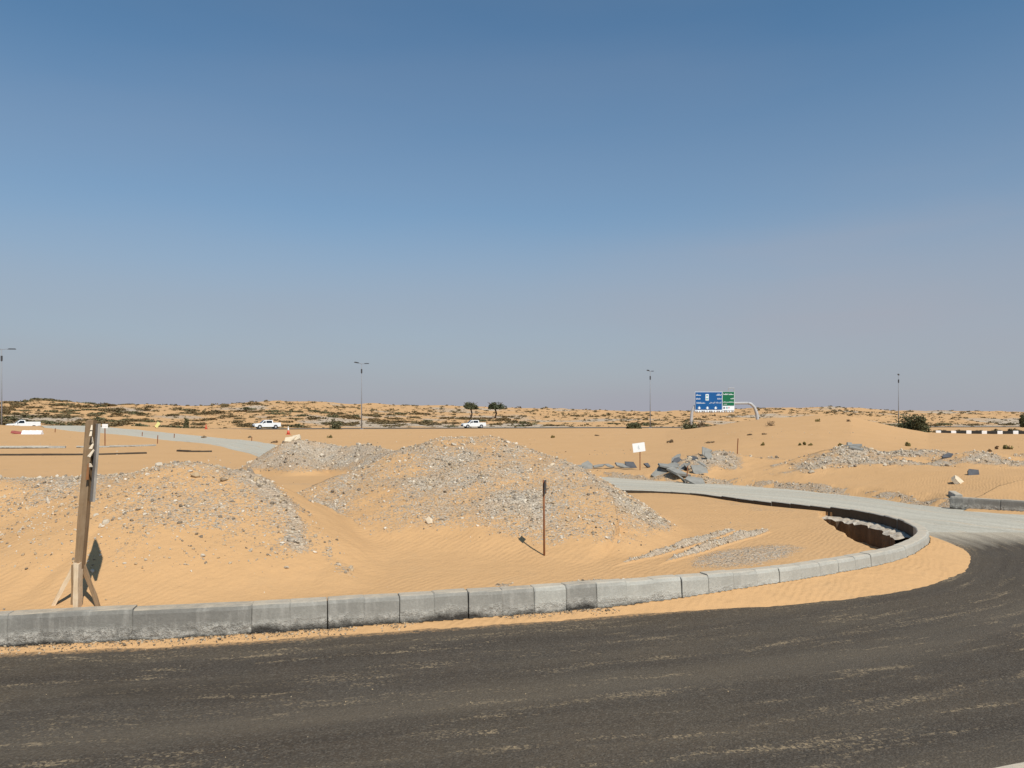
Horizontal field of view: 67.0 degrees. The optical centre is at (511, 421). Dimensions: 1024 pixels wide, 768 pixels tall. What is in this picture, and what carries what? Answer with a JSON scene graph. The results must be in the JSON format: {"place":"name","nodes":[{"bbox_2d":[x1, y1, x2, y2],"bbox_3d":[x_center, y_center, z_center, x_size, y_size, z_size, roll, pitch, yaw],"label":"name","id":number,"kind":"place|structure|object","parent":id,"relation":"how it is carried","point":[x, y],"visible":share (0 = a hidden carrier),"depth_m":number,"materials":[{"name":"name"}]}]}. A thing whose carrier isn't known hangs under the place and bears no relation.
{"place":"outdoors","nodes":[
{"label":"outdoors","id":0,"kind":"place"},
{"bbox_2d":[0,532,1023,767],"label":"asphalt road","id":1,"kind":"structure","parent":0,"point":[839,681],"depth_m":4.98,"materials":[{"name":"grey asphalt"}]},
{"bbox_2d":[1,607,619,655],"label":"kerb foot rubble","id":2,"kind":"object","parent":1,"relation":"on","point":[246,636],"visible":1,"depth_m":6.19,"materials":[{"name":"stone"}]},
{"bbox_2d":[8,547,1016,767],"bbox_3d":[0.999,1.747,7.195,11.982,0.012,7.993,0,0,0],"label":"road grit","id":3,"kind":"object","parent":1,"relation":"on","point":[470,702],"visible":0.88,"depth_m":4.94,"materials":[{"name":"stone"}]},
{"bbox_2d":[0,415,1023,652],"bbox_3d":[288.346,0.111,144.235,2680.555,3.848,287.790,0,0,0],"label":"sand ground","id":4,"kind":"structure","parent":0,"point":[395,567],"depth_m":13.55,"materials":[{"name":"beige sand"}]},
{"bbox_2d":[1,348,15,424],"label":"street lamp","id":5,"kind":"object","parent":4,"relation":"on","point":[1,379],"visible":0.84,"depth_m":121.89,"materials":[{"name":"metal"}]},
{"bbox_2d":[6,420,40,425],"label":"pickup truck","id":6,"kind":"object","parent":4,"relation":"on","point":[21,423],"visible":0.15,"depth_m":140.47,"materials":[{"name":"white paint"}]},
{"bbox_2d":[0,446,65,448],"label":"concrete kerb","id":7,"kind":"structure","parent":4,"relation":"on","point":[13,447],"depth_m":45.43,"materials":[{"name":"grey concrete"}]},
{"bbox_2d":[34,430,43,433],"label":"plastic barrier","id":8,"kind":"object","parent":4,"relation":"on","point":[38,431],"visible":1,"depth_m":69.85,"materials":[{"name":"white plastic"}]},
{"bbox_2d":[0,452,146,455],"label":"concrete kerb","id":9,"kind":"structure","parent":4,"relation":"on","point":[44,454],"depth_m":36.40,"materials":[{"name":"grey concrete"}]},
{"bbox_2d":[51,420,100,606],"bbox_3d":[-3.472,0.811,6.353,0.515,1.649,0.324,0,0,19],"label":"timber signpost","id":10,"kind":"object","parent":4,"relation":"on","point":[78,573],"visible":0.91,"depth_m":6.26,"materials":[{"name":"brown wood"}]},
{"bbox_2d":[102,424,107,445],"bbox_3d":[-25.233,0.982,47.994,0.338,1.607,0.078,0,0,-6],"label":"stake sign","id":11,"kind":"object","parent":4,"relation":"on","point":[104,426],"visible":0.91,"depth_m":47.98,"materials":[{"name":"metal"}]},
{"bbox_2d":[76,444,155,447],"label":"concrete kerb","id":12,"kind":"structure","parent":4,"relation":"on","point":[121,446],"depth_m":47.57,"materials":[{"name":"grey concrete"}]},
{"bbox_2d":[0,461,376,598],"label":"gravel mound","id":13,"kind":"object","parent":4,"relation":"on","point":[222,539],"visible":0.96,"depth_m":7.76,"materials":[{"name":"stone"}]},
{"bbox_2d":[176,450,211,451],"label":"concrete kerb","id":14,"kind":"structure","parent":4,"relation":"on","point":[192,451],"depth_m":40.39,"materials":[{"name":"concrete"}]},
{"bbox_2d":[240,439,393,474],"bbox_3d":[-4.034,1.002,19.395,7.007,1.139,4.066,0,0,33],"label":"gravel mound","id":15,"kind":"object","parent":4,"relation":"on","point":[305,456],"visible":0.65,"depth_m":18.93,"materials":[{"name":"grey gravel"}]},
{"bbox_2d":[284,436,296,442],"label":"broken slab","id":16,"kind":"object","parent":15,"relation":"on","point":[288,439],"depth_m":19.87,"materials":[{"name":"beige concrete"}]},
{"bbox_2d":[293,434,300,439],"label":"broken slab","id":17,"kind":"object","parent":15,"relation":"on","point":[298,437],"depth_m":19.96,"materials":[{"name":"beige concrete"}]},
{"bbox_2d":[328,419,342,428],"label":"roadside bush","id":18,"kind":"object","parent":4,"relation":"on","point":[337,424],"visible":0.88,"depth_m":149.75,"materials":[{"name":"green plant"}]},
{"bbox_2d":[354,362,368,428],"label":"street lamp","id":19,"kind":"object","parent":4,"relation":"on","point":[361,391],"visible":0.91,"depth_m":153.05,"materials":[{"name":"metal"}]},
{"bbox_2d":[3,439,730,609],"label":"scattered pebbles","id":20,"kind":"object","parent":4,"relation":"on","point":[293,482],"visible":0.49,"depth_m":9.23,"materials":[{"name":"stone"}]},
{"bbox_2d":[0,489,929,646],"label":"concrete kerb","id":21,"kind":"structure","parent":4,"relation":"on","point":[884,533],"depth_m":6.70,"materials":[{"name":"concrete"}]},
{"bbox_2d":[296,435,679,553],"bbox_3d":[-0.496,0.874,11.766,5.873,1.290,6.605,0,0,0],"label":"gravel mound","id":22,"kind":"object","parent":4,"relation":"on","point":[387,509],"visible":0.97,"depth_m":10.12,"materials":[{"name":"beige gravel"}]},
{"bbox_2d":[40,427,982,465],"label":"scattered pebbles","id":23,"kind":"object","parent":4,"relation":"on","point":[474,433],"visible":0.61,"depth_m":48.92,"materials":[{"name":"stone"}]},
{"bbox_2d":[543,480,545,555],"bbox_3d":[0.353,1.124,8.416,0.037,0.972,0.152,0,0,6],"label":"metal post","id":24,"kind":"object","parent":4,"relation":"on","point":[544,487],"visible":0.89,"depth_m":8.40,"materials":[{"name":"metal"}]},
{"bbox_2d":[405,459,767,584],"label":"loose gravel","id":25,"kind":"structure","parent":4,"relation":"on","point":[675,546],"depth_m":10.07,"materials":[{"name":"grey gravel"}]},
{"bbox_2d":[581,461,592,468],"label":"broken slab","id":26,"kind":"object","parent":4,"relation":"on","point":[587,465],"depth_m":27.57,"materials":[{"name":"grey concrete"}]},
{"bbox_2d":[593,464,603,467],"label":"broken slab","id":27,"kind":"object","parent":4,"relation":"on","point":[598,465],"depth_m":27.56,"materials":[{"name":"grey concrete"}]},
{"bbox_2d":[615,462,629,468],"bbox_3d":[3.944,1.585,27.610,0.572,0.072,0.349,16,25,11],"label":"broken slab","id":28,"kind":"object","parent":4,"relation":"on","point":[621,465],"depth_m":27.54,"materials":[{"name":"grey concrete"}]},
{"bbox_2d":[240,426,1019,428],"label":"highway","id":29,"kind":"structure","parent":4,"relation":"on","point":[573,427],"depth_m":185.57,"materials":[{"name":"grey asphalt"}]},
{"bbox_2d":[252,420,280,428],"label":"pickup truck","id":30,"kind":"object","parent":29,"relation":"on","point":[265,423],"visible":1,"depth_m":157.31,"materials":[{"name":"white paint"}]},
{"bbox_2d":[461,420,485,427],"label":"pickup truck","id":31,"kind":"object","parent":29,"relation":"on","point":[477,423],"visible":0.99,"depth_m":171.31,"materials":[{"name":"white paint"}]},
{"bbox_2d":[625,461,636,467],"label":"broken slab","id":32,"kind":"object","parent":4,"relation":"on","point":[631,464],"depth_m":27.59,"materials":[{"name":"grey concrete"}]},
{"bbox_2d":[626,422,641,428],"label":"roadside bush","id":33,"kind":"object","parent":4,"relation":"on","point":[635,425],"visible":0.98,"depth_m":164.29,"materials":[{"name":"green plant"}]},
{"bbox_2d":[632,442,644,452],"bbox_3d":[4.338,1.299,26.482,0.464,1.160,0.057,0,0,-8],"label":"stake sign","id":34,"kind":"object","parent":4,"relation":"on","point":[638,447],"visible":0.91,"depth_m":26.46,"materials":[{"name":"metal"}]},
{"bbox_2d":[647,370,652,427],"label":"street lamp","id":35,"kind":"object","parent":4,"relation":"on","point":[650,397],"visible":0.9,"depth_m":176.62,"materials":[{"name":"metal"}]},
{"bbox_2d":[651,467,667,476],"bbox_3d":[4.838,1.672,25.010,0.686,0.080,0.499,-28,42,-15],"label":"broken slab","id":36,"kind":"object","parent":4,"relation":"on","point":[658,471],"depth_m":24.99,"materials":[{"name":"grey concrete"}]},
{"bbox_2d":[681,420,696,429],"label":"roadside bush","id":37,"kind":"object","parent":4,"relation":"on","point":[687,425],"visible":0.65,"depth_m":134.60,"materials":[{"name":"green plant"}]},
{"bbox_2d":[685,476,704,483],"bbox_3d":[5.456,1.789,22.995,0.635,0.074,0.482,14,31,17],"label":"broken slab","id":38,"kind":"object","parent":4,"relation":"on","point":[693,480],"depth_m":22.99,"materials":[{"name":"grey concrete"}]},
{"bbox_2d":[697,421,704,427],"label":"roadside bush","id":39,"kind":"object","parent":4,"relation":"on","point":[701,424],"visible":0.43,"depth_m":139.96,"materials":[{"name":"green plant"}]},
{"bbox_2d":[626,529,801,567],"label":"fine gravel","id":40,"kind":"structure","parent":4,"relation":"on","point":[731,553],"depth_m":9.03,"materials":[{"name":"grey gravel"}]},
{"bbox_2d":[690,388,758,424],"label":"gantry sign","id":41,"kind":"object","parent":4,"relation":"on","point":[714,401],"visible":1,"depth_m":149.42,"materials":[{"name":"metal"}]},
{"bbox_2d":[663,450,788,483],"bbox_3d":[6.568,1.454,25.946,5.086,0.941,3.387,0,0,-39],"label":"gravel mound","id":42,"kind":"object","parent":4,"relation":"on","point":[720,460],"visible":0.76,"depth_m":25.40,"materials":[{"name":"beige gravel"}]},
{"bbox_2d":[658,463,679,467],"bbox_3d":[5.143,1.477,25.065,0.807,0.070,0.514,6,11,-11],"label":"broken slab","id":43,"kind":"object","parent":42,"relation":"on","point":[663,465],"depth_m":25.03,"materials":[{"name":"grey concrete"}]},
{"bbox_2d":[672,457,682,462],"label":"broken slab","id":44,"kind":"object","parent":42,"relation":"on","point":[677,459],"depth_m":26.23,"materials":[{"name":"grey concrete"}]},
{"bbox_2d":[668,468,690,475],"bbox_3d":[5.237,1.602,24.230,0.730,0.076,0.440,12,18,6],"label":"broken slab","id":45,"kind":"object","parent":42,"relation":"on","point":[675,471],"depth_m":24.13,"materials":[{"name":"grey concrete"}]},
{"bbox_2d":[678,462,690,469],"bbox_3d":[5.504,1.464,24.868,0.533,0.064,0.320,-27,27,-5],"label":"broken slab","id":46,"kind":"object","parent":42,"relation":"on","point":[682,467],"depth_m":24.84,"materials":[{"name":"grey concrete"}]},
{"bbox_2d":[690,464,707,473],"bbox_3d":[5.913,1.563,24.281,0.694,0.076,0.418,33,59,25],"label":"broken slab","id":47,"kind":"object","parent":42,"relation":"on","point":[698,469],"depth_m":24.29,"materials":[{"name":"grey concrete"}]},
{"bbox_2d":[702,447,711,455],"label":"broken slab","id":48,"kind":"object","parent":42,"relation":"on","point":[704,449],"depth_m":26.47,"materials":[{"name":"grey concrete"}]},
{"bbox_2d":[704,451,712,458],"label":"broken slab","id":49,"kind":"object","parent":42,"relation":"on","point":[707,455],"depth_m":25.92,"materials":[{"name":"grey concrete"}]},
{"bbox_2d":[597,470,949,507],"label":"loose gravel","id":50,"kind":"structure","parent":4,"relation":"on","point":[927,502],"depth_m":21.03,"materials":[{"name":"grey gravel"}]},
{"bbox_2d":[764,445,925,477],"bbox_3d":[9.937,1.198,24.445,4.842,0.880,3.954,0,0,-13],"label":"gravel mound","id":51,"kind":"object","parent":4,"relation":"on","point":[841,456],"visible":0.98,"depth_m":23.75,"materials":[{"name":"grey gravel"}]},
{"bbox_2d":[897,374,898,417],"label":"street lamp","id":52,"kind":"object","parent":4,"relation":"on","point":[898,395],"visible":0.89,"depth_m":191.35,"materials":[{"name":"metal"}]},
{"bbox_2d":[849,446,949,463],"bbox_3d":[12.765,1.053,25.203,3.553,0.582,2.431,0,0,-35],"label":"gravel mound","id":53,"kind":"object","parent":4,"relation":"on","point":[920,456],"visible":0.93,"depth_m":24.73,"materials":[{"name":"grey gravel"}]},
{"bbox_2d":[893,412,917,429],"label":"round bush","id":54,"kind":"object","parent":4,"relation":"on","point":[906,423],"visible":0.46,"depth_m":111.75,"materials":[{"name":"green plant"}]},
{"bbox_2d":[909,414,931,431],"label":"round bush","id":55,"kind":"object","parent":4,"relation":"on","point":[919,424],"visible":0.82,"depth_m":109.60,"materials":[{"name":"green plant"}]},
{"bbox_2d":[951,475,963,483],"bbox_3d":[10.909,1.486,18.898,0.377,0.127,0.354,24,35,-18],"label":"broken slab","id":56,"kind":"object","parent":4,"relation":"on","point":[955,479],"depth_m":18.84,"materials":[{"name":"beige concrete"}]},
{"bbox_2d":[967,469,978,474],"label":"broken slab","id":57,"kind":"object","parent":4,"relation":"on","point":[972,472],"depth_m":19.79,"materials":[{"name":"grey concrete"}]},
{"bbox_2d":[923,450,1023,466],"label":"gravel mound","id":58,"kind":"object","parent":4,"relation":"on","point":[979,458],"visible":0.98,"depth_m":23.25,"materials":[{"name":"grey gravel"}]},
{"bbox_2d":[942,453,952,458],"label":"broken slab","id":59,"kind":"object","parent":58,"relation":"on","point":[947,455],"depth_m":23.75,"materials":[{"name":"grey concrete"}]},
{"bbox_2d":[935,430,1023,433],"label":"painted kerb","id":60,"kind":"structure","parent":4,"relation":"on","point":[989,432],"depth_m":94.45,"materials":[{"name":"white paint"}]},
{"bbox_2d":[948,491,1023,510],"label":"concrete kerb","id":61,"kind":"structure","parent":4,"relation":"on","point":[959,501],"depth_m":15.90,"materials":[{"name":"grey concrete"}]},
{"bbox_2d":[1003,445,1012,448],"bbox_3d":[23.918,1.280,37.365,0.474,0.362,0.316,0,0,0],"label":"desert tuft","id":62,"kind":"object","parent":4,"relation":"on","point":[1006,447],"visible":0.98,"depth_m":37.30,"materials":[{"name":"green plant"}]},
{"bbox_2d":[996,762,1023,767],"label":"concrete kerb","id":63,"kind":"structure","parent":4,"relation":"on","point":[1018,765],"depth_m":3.33,"materials":[{"name":"beige concrete"}]},
{"bbox_2d":[1019,413,1023,427],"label":"evergreen tree","id":64,"kind":"object","parent":4,"relation":"on","point":[1021,420],"visible":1,"depth_m":134.81,"materials":[{"name":"green plant"}]},
{"bbox_2d":[0,400,1023,428],"bbox_3d":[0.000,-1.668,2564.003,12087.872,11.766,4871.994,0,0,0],"label":"dune hills","id":65,"kind":"structure","parent":0,"point":[579,422],"depth_m":250.72,"materials":[{"name":"beige sand"}]},
{"bbox_2d":[5,405,21,407],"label":"desert shrub","id":66,"kind":"object","parent":65,"relation":"on","point":[15,406],"visible":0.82,"depth_m":204.01,"materials":[{"name":"green plant"}]},
{"bbox_2d":[2,418,26,420],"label":"desert shrub","id":67,"kind":"object","parent":65,"relation":"on","point":[14,419],"visible":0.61,"depth_m":161.55,"materials":[{"name":"green plant"}]},
{"bbox_2d":[10,412,28,414],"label":"desert shrub","id":68,"kind":"object","parent":65,"relation":"on","point":[15,413],"visible":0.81,"depth_m":182.68,"materials":[{"name":"green plant"}]},
{"bbox_2d":[18,414,48,417],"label":"desert shrub","id":69,"kind":"object","parent":65,"relation":"on","point":[37,416],"visible":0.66,"depth_m":178.82,"materials":[{"name":"green plant"}]},
{"bbox_2d":[26,420,48,422],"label":"desert shrub","id":70,"kind":"object","parent":65,"relation":"on","point":[42,421],"visible":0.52,"depth_m":161.16,"materials":[{"name":"green plant"}]},
{"bbox_2d":[45,421,60,424],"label":"desert shrub","id":71,"kind":"object","parent":65,"relation":"on","point":[52,423],"visible":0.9,"depth_m":159.45,"materials":[{"name":"green plant"}]},
{"bbox_2d":[43,410,63,412],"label":"desert shrub","id":72,"kind":"object","parent":65,"relation":"on","point":[53,411],"visible":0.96,"depth_m":195.15,"materials":[{"name":"green plant"}]},
{"bbox_2d":[47,415,70,417],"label":"desert shrub","id":73,"kind":"object","parent":65,"relation":"on","point":[53,416],"visible":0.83,"depth_m":179.48,"materials":[{"name":"green plant"}]},
{"bbox_2d":[52,413,72,416],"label":"desert shrub","id":74,"kind":"object","parent":65,"relation":"on","point":[64,414],"visible":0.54,"depth_m":187.91,"materials":[{"name":"green plant"}]},
{"bbox_2d":[65,420,84,424],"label":"desert shrub","id":75,"kind":"object","parent":65,"relation":"on","point":[75,422],"visible":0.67,"depth_m":163.61,"materials":[{"name":"green plant"}]},
{"bbox_2d":[65,404,94,407],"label":"desert shrub","id":76,"kind":"object","parent":65,"relation":"on","point":[80,406],"visible":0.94,"depth_m":216.59,"materials":[{"name":"green plant"}]},
{"bbox_2d":[95,408,122,411],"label":"desert shrub","id":77,"kind":"object","parent":65,"relation":"on","point":[112,409],"visible":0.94,"depth_m":209.60,"materials":[{"name":"green plant"}]},
{"bbox_2d":[106,422,125,425],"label":"desert shrub","id":78,"kind":"object","parent":65,"relation":"on","point":[117,423],"visible":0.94,"depth_m":160.97,"materials":[{"name":"green plant"}]},
{"bbox_2d":[131,423,149,426],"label":"desert shrub","id":79,"kind":"object","parent":65,"relation":"on","point":[137,424],"visible":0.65,"depth_m":161.37,"materials":[{"name":"green plant"}]},
{"bbox_2d":[143,420,162,421],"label":"desert shrub","id":80,"kind":"object","parent":65,"relation":"on","point":[152,421],"visible":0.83,"depth_m":175.49,"materials":[{"name":"green plant"}]},
{"bbox_2d":[169,421,183,424],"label":"desert shrub","id":81,"kind":"object","parent":65,"relation":"on","point":[176,423],"visible":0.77,"depth_m":168.79,"materials":[{"name":"green plant"}]},
{"bbox_2d":[183,416,189,427],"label":"roadside bush","id":82,"kind":"object","parent":65,"relation":"on","point":[186,423],"visible":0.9,"depth_m":159.75,"materials":[{"name":"green plant"}]},
{"bbox_2d":[220,414,236,416],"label":"desert shrub","id":83,"kind":"object","parent":65,"relation":"on","point":[231,415],"visible":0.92,"depth_m":206.18,"materials":[{"name":"green plant"}]},
{"bbox_2d":[230,410,249,411],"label":"desert shrub","id":84,"kind":"object","parent":65,"relation":"on","point":[240,410],"visible":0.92,"depth_m":231.78,"materials":[{"name":"green plant"}]},
{"bbox_2d":[243,423,254,427],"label":"desert shrub","id":85,"kind":"object","parent":65,"relation":"on","point":[248,424],"visible":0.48,"depth_m":169.78,"materials":[{"name":"green plant"}]},
{"bbox_2d":[247,401,261,404],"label":"desert shrub","id":86,"kind":"object","parent":65,"relation":"on","point":[257,403],"visible":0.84,"depth_m":259.22,"materials":[{"name":"green plant"}]},
{"bbox_2d":[264,410,282,411],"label":"desert shrub","id":87,"kind":"object","parent":65,"relation":"on","point":[272,411],"visible":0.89,"depth_m":227.26,"materials":[{"name":"green plant"}]},
{"bbox_2d":[264,412,289,414],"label":"desert shrub","id":88,"kind":"object","parent":65,"relation":"on","point":[277,413],"visible":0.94,"depth_m":219.66,"materials":[{"name":"green plant"}]},
{"bbox_2d":[287,423,304,427],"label":"desert shrub","id":89,"kind":"object","parent":65,"relation":"on","point":[296,425],"visible":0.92,"depth_m":173.43,"materials":[{"name":"green plant"}]},
{"bbox_2d":[305,416,325,418],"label":"desert shrub","id":90,"kind":"object","parent":65,"relation":"on","point":[310,417],"visible":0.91,"depth_m":202.71,"materials":[{"name":"green plant"}]},
{"bbox_2d":[328,412,345,414],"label":"desert shrub","id":91,"kind":"object","parent":65,"relation":"on","point":[339,413],"visible":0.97,"depth_m":225.23,"materials":[{"name":"green plant"}]},
{"bbox_2d":[347,416,360,418],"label":"desert shrub","id":92,"kind":"object","parent":65,"relation":"on","point":[353,417],"visible":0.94,"depth_m":210.65,"materials":[{"name":"green plant"}]},
{"bbox_2d":[367,419,390,422],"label":"desert shrub","id":93,"kind":"object","parent":65,"relation":"on","point":[377,420],"visible":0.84,"depth_m":202.89,"materials":[{"name":"green plant"}]},
{"bbox_2d":[410,421,427,423],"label":"desert shrub","id":94,"kind":"object","parent":65,"relation":"on","point":[415,422],"visible":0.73,"depth_m":202.06,"materials":[{"name":"green plant"}]},
{"bbox_2d":[409,412,429,414],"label":"desert shrub","id":95,"kind":"object","parent":65,"relation":"on","point":[418,413],"visible":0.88,"depth_m":248.63,"materials":[{"name":"green plant"}]},
{"bbox_2d":[419,421,441,424],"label":"desert shrub","id":96,"kind":"object","parent":65,"relation":"on","point":[430,423],"visible":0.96,"depth_m":198.35,"materials":[{"name":"green plant"}]},
{"bbox_2d":[441,422,460,423],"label":"desert shrub","id":97,"kind":"object","parent":65,"relation":"on","point":[450,423],"visible":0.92,"depth_m":203.37,"materials":[{"name":"green plant"}]},
{"bbox_2d":[463,402,478,417],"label":"acacia tree","id":98,"kind":"object","parent":65,"relation":"on","point":[470,406],"visible":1,"depth_m":239.07,"materials":[{"name":"green plant"}]},
{"bbox_2d":[488,402,506,418],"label":"acacia tree","id":99,"kind":"object","parent":65,"relation":"on","point":[494,405],"visible":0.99,"depth_m":241.16,"materials":[{"name":"green plant"}]},
{"bbox_2d":[0,400,1018,427],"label":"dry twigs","id":100,"kind":"object","parent":65,"relation":"on","point":[500,409],"visible":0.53,"depth_m":262.06,"materials":[{"name":"plant"}]},
{"bbox_2d":[0,399,1023,428],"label":"dune undergrowth","id":101,"kind":"object","parent":65,"relation":"on","point":[596,415],"visible":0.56,"depth_m":255.83,"materials":[{"name":"green plant"}]},
{"bbox_2d":[512,421,536,423],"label":"desert shrub","id":102,"kind":"object","parent":65,"relation":"on","point":[522,422],"visible":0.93,"depth_m":209.93,"materials":[{"name":"green plant"}]},
{"bbox_2d":[0,0,1023,411],"label":"sky","id":103,"kind":"structure","parent":0,"point":[514,203],"materials":[{"name":"blue"}]},
{"bbox_2d":[42,426,1023,532],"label":"gravel road","id":104,"kind":"structure","parent":0,"point":[935,519],"depth_m":18.81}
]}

